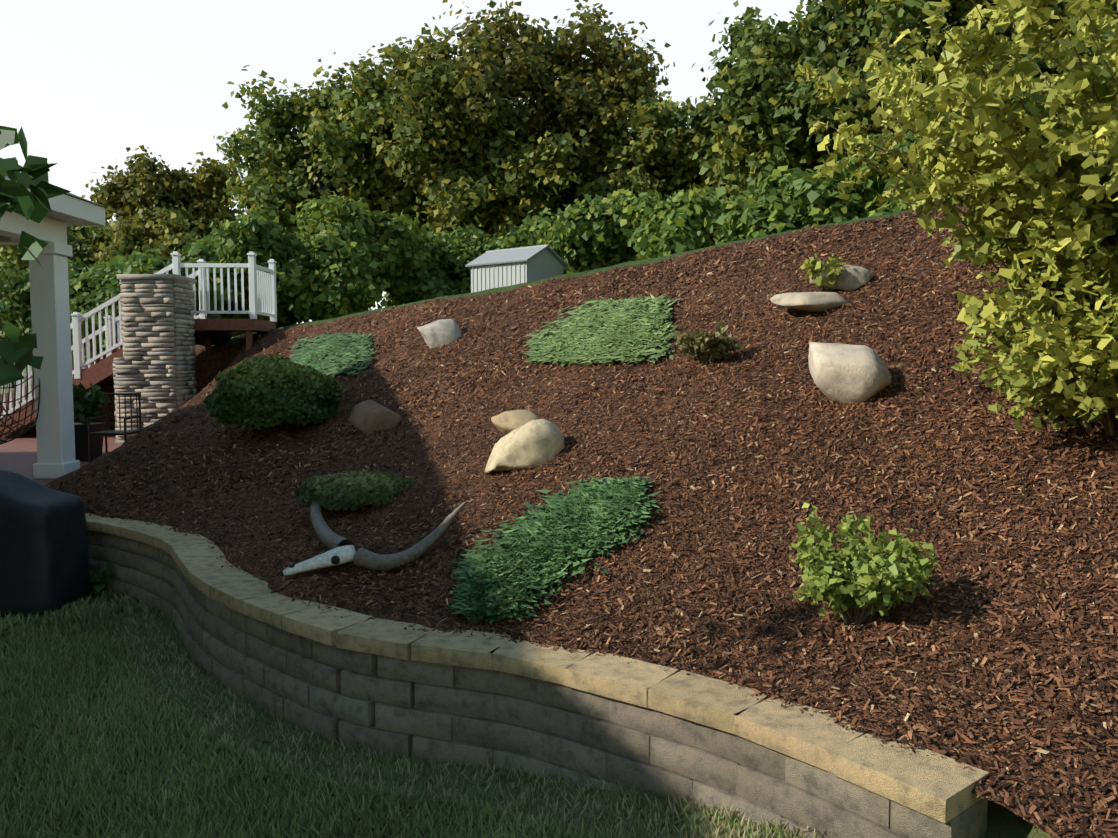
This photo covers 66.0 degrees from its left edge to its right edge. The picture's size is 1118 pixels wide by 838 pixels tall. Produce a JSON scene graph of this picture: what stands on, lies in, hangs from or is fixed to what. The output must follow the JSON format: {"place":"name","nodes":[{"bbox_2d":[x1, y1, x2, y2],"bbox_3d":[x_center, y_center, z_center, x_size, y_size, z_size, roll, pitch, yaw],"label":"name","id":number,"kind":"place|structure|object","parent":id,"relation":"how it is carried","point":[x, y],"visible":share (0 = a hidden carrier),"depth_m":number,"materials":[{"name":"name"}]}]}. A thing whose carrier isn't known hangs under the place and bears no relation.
{"place":"outdoors","nodes":[
{"label":"outdoors","id":0,"kind":"place"},
{"bbox_2d":[0,0,832,323],"label":"sky","id":1,"kind":"structure","parent":0,"point":[85,82],"materials":[{"name":"white"}]},
{"bbox_2d":[0,366,1052,837],"bbox_3d":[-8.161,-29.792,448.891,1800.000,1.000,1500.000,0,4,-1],"label":"lawn ground","id":2,"kind":"structure","parent":0,"point":[1004,822],"depth_m":4.23,"materials":[{"name":"green plant"}]},
{"bbox_2d":[0,470,91,617],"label":"covered grill","id":3,"kind":"object","parent":2,"relation":"on","point":[44,563],"visible":0.98,"depth_m":6.79,"materials":[{"name":"black fabric"}]},
{"bbox_2d":[0,256,118,362],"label":"bush","id":4,"kind":"object","parent":2,"relation":"on","point":[20,284],"visible":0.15,"depth_m":35.35,"materials":[{"name":"green plant"}]},
{"bbox_2d":[0,219,119,276],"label":"tree","id":5,"kind":"object","parent":2,"relation":"on","point":[83,241],"visible":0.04,"depth_m":55.70,"materials":[{"name":"green plant"}]},
{"bbox_2d":[0,435,122,485],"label":"patio slab","id":6,"kind":"structure","parent":2,"relation":"on","point":[18,455],"depth_m":12.87,"materials":[{"name":"concrete"}]},
{"bbox_2d":[0,176,105,478],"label":"porch post beams","id":7,"kind":"structure","parent":6,"relation":"on","point":[50,319],"depth_m":10.23,"materials":[{"name":"white wood"}]},
{"bbox_2d":[0,267,39,444],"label":"hammock chair","id":8,"kind":"object","parent":7,"relation":"hanging from","point":[19,433],"visible":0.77,"depth_m":10.17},
{"bbox_2d":[46,210,97,224],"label":"porch soffit","id":9,"kind":"structure","parent":7,"relation":"attached to","point":[69,220],"depth_m":10.24,"materials":[{"name":"white wood"}]},
{"bbox_2d":[65,193,106,207],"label":"porch roof","id":10,"kind":"structure","parent":7,"relation":"on","point":[75,196],"depth_m":10.47,"materials":[{"name":"grey"}]},
{"bbox_2d":[74,423,103,461],"bbox_3d":[-6.690,0.324,12.118,0.398,0.520,0.398,0,4,-1],"label":"planter box","id":11,"kind":"object","parent":6,"relation":"on","point":[81,443],"visible":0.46,"depth_m":11.96,"materials":[{"name":"black metal"}]},
{"bbox_2d":[73,382,109,423],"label":"planter plant","id":12,"kind":"object","parent":11,"relation":"on","point":[86,405],"visible":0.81,"depth_m":12.03,"materials":[{"name":"green plant"}]},
{"bbox_2d":[87,393,141,462],"bbox_3d":[-6.057,0.132,11.743,0.504,0.954,0.468,0,4,-1],"label":"patio chair","id":13,"kind":"object","parent":6,"relation":"on","point":[125,432],"visible":0.83,"depth_m":11.92,"materials":[{"name":"black metal"}]},
{"bbox_2d":[87,562,112,595],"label":"weed by wall","id":14,"kind":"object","parent":2,"relation":"on","point":[98,581],"visible":0.6,"depth_m":7.42,"materials":[{"name":"green plant"}]},
{"bbox_2d":[69,260,135,368],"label":"bush","id":15,"kind":"object","parent":2,"relation":"on","point":[82,289],"visible":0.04,"depth_m":32.11,"materials":[{"name":"green plant"}]},
{"bbox_2d":[81,145,244,265],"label":"tree","id":16,"kind":"object","parent":2,"relation":"on","point":[143,183],"visible":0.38,"depth_m":49.35,"materials":[{"name":"green plant"}]},
{"bbox_2d":[70,241,258,362],"bbox_3d":[-12.598,-2.555,28.141,6.736,6.474,5.709,0,4,-1],"label":"bush","id":17,"kind":"object","parent":2,"relation":"on","point":[144,263],"visible":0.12,"depth_m":26.85,"materials":[{"name":"green plant"}]},
{"bbox_2d":[95,198,242,266],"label":"tree","id":18,"kind":"object","parent":2,"relation":"on","point":[163,227],"visible":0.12,"depth_m":46.46,"materials":[{"name":"green plant"}]},
{"bbox_2d":[185,232,322,334],"bbox_3d":[-11.328,-3.494,32.753,5.892,7.599,4.848,0,4,-1],"label":"bush","id":19,"kind":"object","parent":2,"relation":"on","point":[292,320],"visible":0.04,"depth_m":31.51,"materials":[{"name":"green plant"}]},
{"bbox_2d":[213,65,438,235],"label":"tree","id":20,"kind":"object","parent":2,"relation":"on","point":[278,187],"visible":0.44,"depth_m":42.51,"materials":[{"name":"green plant"}]},
{"bbox_2d":[85,513,988,837],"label":"retaining wall","id":21,"kind":"structure","parent":2,"relation":"on","point":[397,689],"depth_m":4.23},
{"bbox_2d":[0,198,1117,837],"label":"hillside terrain","id":22,"kind":"structure","parent":0,"point":[212,366],"depth_m":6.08,"materials":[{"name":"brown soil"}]},
{"bbox_2d":[0,126,70,385],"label":"tree leaves","id":23,"kind":"object","parent":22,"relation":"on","point":[18,197],"visible":1,"depth_m":3.40,"materials":[{"name":"green plant"}]},
{"bbox_2d":[0,319,274,438],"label":"deck stairs","id":24,"kind":"structure","parent":22,"relation":"on","point":[99,372],"depth_m":15.39,"materials":[{"name":"brown wood"}]},
{"bbox_2d":[1,251,276,417],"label":"stair railings","id":25,"kind":"object","parent":24,"relation":"on","point":[262,292],"visible":0.62,"depth_m":15.38,"materials":[{"name":"white plastic"}]},
{"bbox_2d":[112,274,196,442],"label":"stone pillar","id":26,"kind":"structure","parent":22,"relation":"on","point":[154,366],"depth_m":14.52,"materials":[{"name":"beige stone"}]},
{"bbox_2d":[194,314,231,346],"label":"bush","id":27,"kind":"object","parent":22,"relation":"on","point":[219,338],"visible":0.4,"depth_m":16.56,"materials":[{"name":"green plant"}]},
{"bbox_2d":[203,354,343,429],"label":"shrub","id":28,"kind":"object","parent":22,"relation":"on","point":[259,391],"visible":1,"depth_m":9.88,"materials":[{"name":"green plant"}]},
{"bbox_2d":[204,201,389,322],"bbox_3d":[-8.563,-4.368,29.313,5.946,5.313,5.451,0,4,-1],"label":"bush","id":29,"kind":"object","parent":22,"relation":"on","point":[326,274],"visible":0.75,"depth_m":27.52,"materials":[{"name":"green plant"}]},
{"bbox_2d":[289,331,377,376],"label":"ground cover plant","id":30,"kind":"object","parent":22,"relation":"on","point":[336,353],"visible":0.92,"depth_m":12.72,"materials":[{"name":"green plant"}]},
{"bbox_2d":[295,468,414,511],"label":"ground cover plant","id":31,"kind":"object","parent":22,"relation":"on","point":[352,490],"visible":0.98,"depth_m":6.80,"materials":[{"name":"green plant"}]},
{"bbox_2d":[289,189,433,307],"bbox_3d":[-7.724,-5.151,31.450,5.074,6.362,6.840,2,4,22],"label":"bush","id":32,"kind":"object","parent":22,"relation":"on","point":[396,250],"visible":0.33,"depth_m":30.78,"materials":[{"name":"green plant"}]},
{"bbox_2d":[283,483,465,575],"bbox_3d":[-1.592,0.752,6.000,1.752,0.439,0.984,4,5,43],"label":"longhorn skull","id":33,"kind":"object","parent":22,"relation":"on","point":[341,550],"visible":0.88,"depth_m":5.60,"materials":[{"name":"grey"}]},
{"bbox_2d":[348,400,401,434],"bbox_3d":[-1.978,0.034,9.268,0.625,0.471,0.370,0,4,-1],"label":"rock","id":34,"kind":"object","parent":22,"relation":"on","point":[366,417],"visible":0.79,"depth_m":9.12,"materials":[{"name":"stone"}]},
{"bbox_2d":[383,223,491,306],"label":"bush","id":35,"kind":"object","parent":22,"relation":"on","point":[448,273],"visible":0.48,"depth_m":34.11,"materials":[{"name":"green plant"}]},
{"bbox_2d":[275,23,603,238],"bbox_3d":[-5.483,-11.357,44.094,18.359,16.370,15.327,0,4,-1],"label":"tree","id":36,"kind":"object","parent":22,"relation":"on","point":[446,152],"visible":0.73,"depth_m":39.41,"materials":[{"name":"green plant"}]},
{"bbox_2d":[418,319,461,347],"bbox_3d":[-1.542,-1.076,11.362,0.656,0.491,0.407,1,4,20],"label":"rock","id":37,"kind":"object","parent":22,"relation":"on","point":[437,333],"visible":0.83,"depth_m":11.19,"materials":[{"name":"stone"}]},
{"bbox_2d":[483,232,504,242],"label":"bush","id":38,"kind":"object","parent":22,"relation":"on","point":[487,237],"depth_m":37.46,"materials":[{"name":"green plant"}]},
{"bbox_2d":[491,410,538,434],"bbox_3d":[-0.343,0.068,7.446,0.459,0.296,0.353,2,4,24],"label":"rock","id":39,"kind":"object","parent":22,"relation":"on","point":[506,422],"visible":0.54,"depth_m":7.34,"materials":[{"name":"stone"}]},
{"bbox_2d":[465,244,568,292],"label":"garden shed","id":40,"kind":"structure","parent":22,"relation":"on","point":[491,269],"depth_m":26.03,"materials":[{"name":"grey metal"}]},
{"bbox_2d":[484,419,564,472],"bbox_3d":[-0.277,0.214,6.896,0.654,0.435,0.488,0,4,-1],"label":"rock","id":41,"kind":"object","parent":22,"relation":"on","point":[534,443],"visible":0.79,"depth_m":6.70,"materials":[{"name":"stone"}]},
{"bbox_2d":[480,207,573,273],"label":"bush","id":42,"kind":"object","parent":22,"relation":"on","point":[530,232],"visible":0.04,"depth_m":33.31,"materials":[{"name":"green plant"}]},
{"bbox_2d":[388,0,674,240],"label":"tree","id":43,"kind":"object","parent":22,"relation":"on","point":[599,80],"visible":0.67,"depth_m":41.74,"materials":[{"name":"green plant"}]},
{"bbox_2d":[448,474,660,623],"bbox_3d":[-0.050,0.741,5.388,1.069,0.664,1.762,3,5,35],"label":"ground cover plant","id":44,"kind":"object","parent":22,"relation":"on","point":[535,553],"visible":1,"depth_m":5.31,"materials":[{"name":"green plant"}]},
{"bbox_2d":[515,91,629,213],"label":"tree","id":45,"kind":"object","parent":22,"relation":"on","point":[572,186],"depth_m":46.32,"materials":[{"name":"green plant"}]},
{"bbox_2d":[522,292,680,366],"bbox_3d":[0.487,-0.948,8.990,1.219,0.812,2.789,-3,5,-35],"label":"juniper","id":46,"kind":"object","parent":22,"relation":"on","point":[610,331],"visible":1,"depth_m":8.87,"materials":[{"name":"green plant"}]},
{"bbox_2d":[538,188,665,272],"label":"bush","id":47,"kind":"object","parent":22,"relation":"on","point":[587,235],"visible":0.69,"depth_m":26.34,"materials":[{"name":"green plant"}]},
{"bbox_2d":[564,91,742,210],"bbox_3d":[7.607,-10.325,45.569,14.720,13.329,15.977,0,4,-1],"label":"tree","id":48,"kind":"object","parent":22,"relation":"on","point":[649,154],"visible":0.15,"depth_m":39.84,"materials":[{"name":"green plant"}]},
{"bbox_2d":[623,185,758,259],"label":"bush","id":49,"kind":"object","parent":22,"relation":"on","point":[674,224],"visible":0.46,"depth_m":21.94,"materials":[{"name":"green plant"}]},
{"bbox_2d":[673,320,742,363],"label":"dry plant clump","id":50,"kind":"object","parent":22,"relation":"on","point":[699,344],"visible":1,"depth_m":7.28,"materials":[{"name":"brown plant"}]},
{"bbox_2d":[686,39,811,200],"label":"tree","id":51,"kind":"object","parent":22,"relation":"on","point":[704,176],"depth_m":40.28,"materials":[{"name":"green plant"}]},
{"bbox_2d":[704,166,853,243],"bbox_3d":[5.794,-4.214,21.744,4.719,4.182,5.476,0,4,-1],"label":"bush","id":52,"kind":"object","parent":22,"relation":"on","point":[787,200],"visible":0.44,"depth_m":20.00,"materials":[{"name":"green plant"}]},
{"bbox_2d":[670,0,933,199],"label":"tree","id":53,"kind":"object","parent":22,"relation":"on","point":[793,108],"visible":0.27,"depth_m":31.11,"materials":[{"name":"green plant"}]},
{"bbox_2d":[770,292,847,311],"bbox_3d":[2.178,-1.001,7.382,0.685,0.193,0.414,0,4,-1],"label":"rock","id":54,"kind":"object","parent":22,"relation":"on","point":[815,301],"visible":0.79,"depth_m":7.26,"materials":[{"name":"stone"}]},
{"bbox_2d":[800,253,843,291],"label":"yellow plant","id":55,"kind":"object","parent":22,"relation":"on","point":[812,266],"visible":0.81,"depth_m":7.49,"materials":[{"name":"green plant"}]},
{"bbox_2d":[809,265,872,291],"bbox_3d":[2.477,-1.233,7.597,0.552,0.236,0.310,0,4,-1],"label":"rock","id":56,"kind":"object","parent":22,"relation":"on","point":[850,277],"visible":0.73,"depth_m":7.46,"materials":[{"name":"stone"}]},
{"bbox_2d":[808,342,891,402],"bbox_3d":[2.114,-0.304,6.187,0.613,0.500,0.462,1,4,13],"label":"rock","id":57,"kind":"object","parent":22,"relation":"on","point":[846,373],"visible":0.83,"depth_m":6.03,"materials":[{"name":"stone"}]},
{"bbox_2d":[816,169,888,220],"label":"bush","id":58,"kind":"object","parent":22,"relation":"on","point":[854,207],"visible":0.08,"depth_m":19.84,"materials":[{"name":"green plant"}]},
{"bbox_2d":[788,502,941,624],"bbox_3d":[1.514,0.734,4.224,0.725,0.569,0.740,-4,6,-44],"label":"shrub","id":59,"kind":"object","parent":22,"relation":"on","point":[871,580],"visible":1,"depth_m":4.09,"materials":[{"name":"green plant"}]},
{"bbox_2d":[692,0,1117,195],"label":"tree","id":60,"kind":"object","parent":22,"relation":"on","point":[785,51],"visible":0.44,"depth_m":30.60,"materials":[{"name":"green plant"}]},
{"bbox_2d":[822,111,1061,219],"bbox_3d":[8.707,-4.627,19.868,5.133,4.899,5.824,0,4,-1],"label":"bush","id":61,"kind":"object","parent":22,"relation":"on","point":[871,185],"visible":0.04,"depth_m":19.08,"materials":[{"name":"green plant"}]},
{"bbox_2d":[794,0,1117,435],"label":"big forsythia shrub","id":62,"kind":"object","parent":22,"relation":"on","point":[1033,154],"visible":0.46,"depth_m":4.34,"materials":[{"name":"yellow plant"}]},
{"bbox_2d":[868,0,1117,326],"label":"big forsythia shrub","id":63,"kind":"object","parent":22,"relation":"on","point":[956,105],"visible":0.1,"depth_m":4.53,"materials":[{"name":"yellow plant"}]},
{"bbox_2d":[898,0,1117,331],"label":"big forsythia shrub","id":64,"kind":"object","parent":22,"relation":"on","point":[1031,37],"visible":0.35,"depth_m":3.92,"materials":[{"name":"yellow plant"}]},
{"bbox_2d":[951,307,1117,437],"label":"bush","id":65,"kind":"object","parent":22,"relation":"on","point":[1097,403],"visible":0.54,"depth_m":4.65,"materials":[{"name":"yellow plant"}]},
{"bbox_2d":[955,201,1117,406],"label":"bush","id":66,"kind":"object","parent":22,"relation":"on","point":[1040,320],"visible":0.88,"depth_m":4.22,"materials":[{"name":"yellow plant"}]},
{"bbox_2d":[1050,0,1070,112],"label":"tree","id":67,"kind":"object","parent":22,"relation":"on","point":[1062,13],"depth_m":28.98,"materials":[{"name":"green plant"}]},
{"bbox_2d":[1029,0,1117,116],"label":"tree","id":68,"kind":"object","parent":22,"relation":"on","point":[1112,3],"visible":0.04,"depth_m":28.25,"materials":[{"name":"green plant"}]}
]}

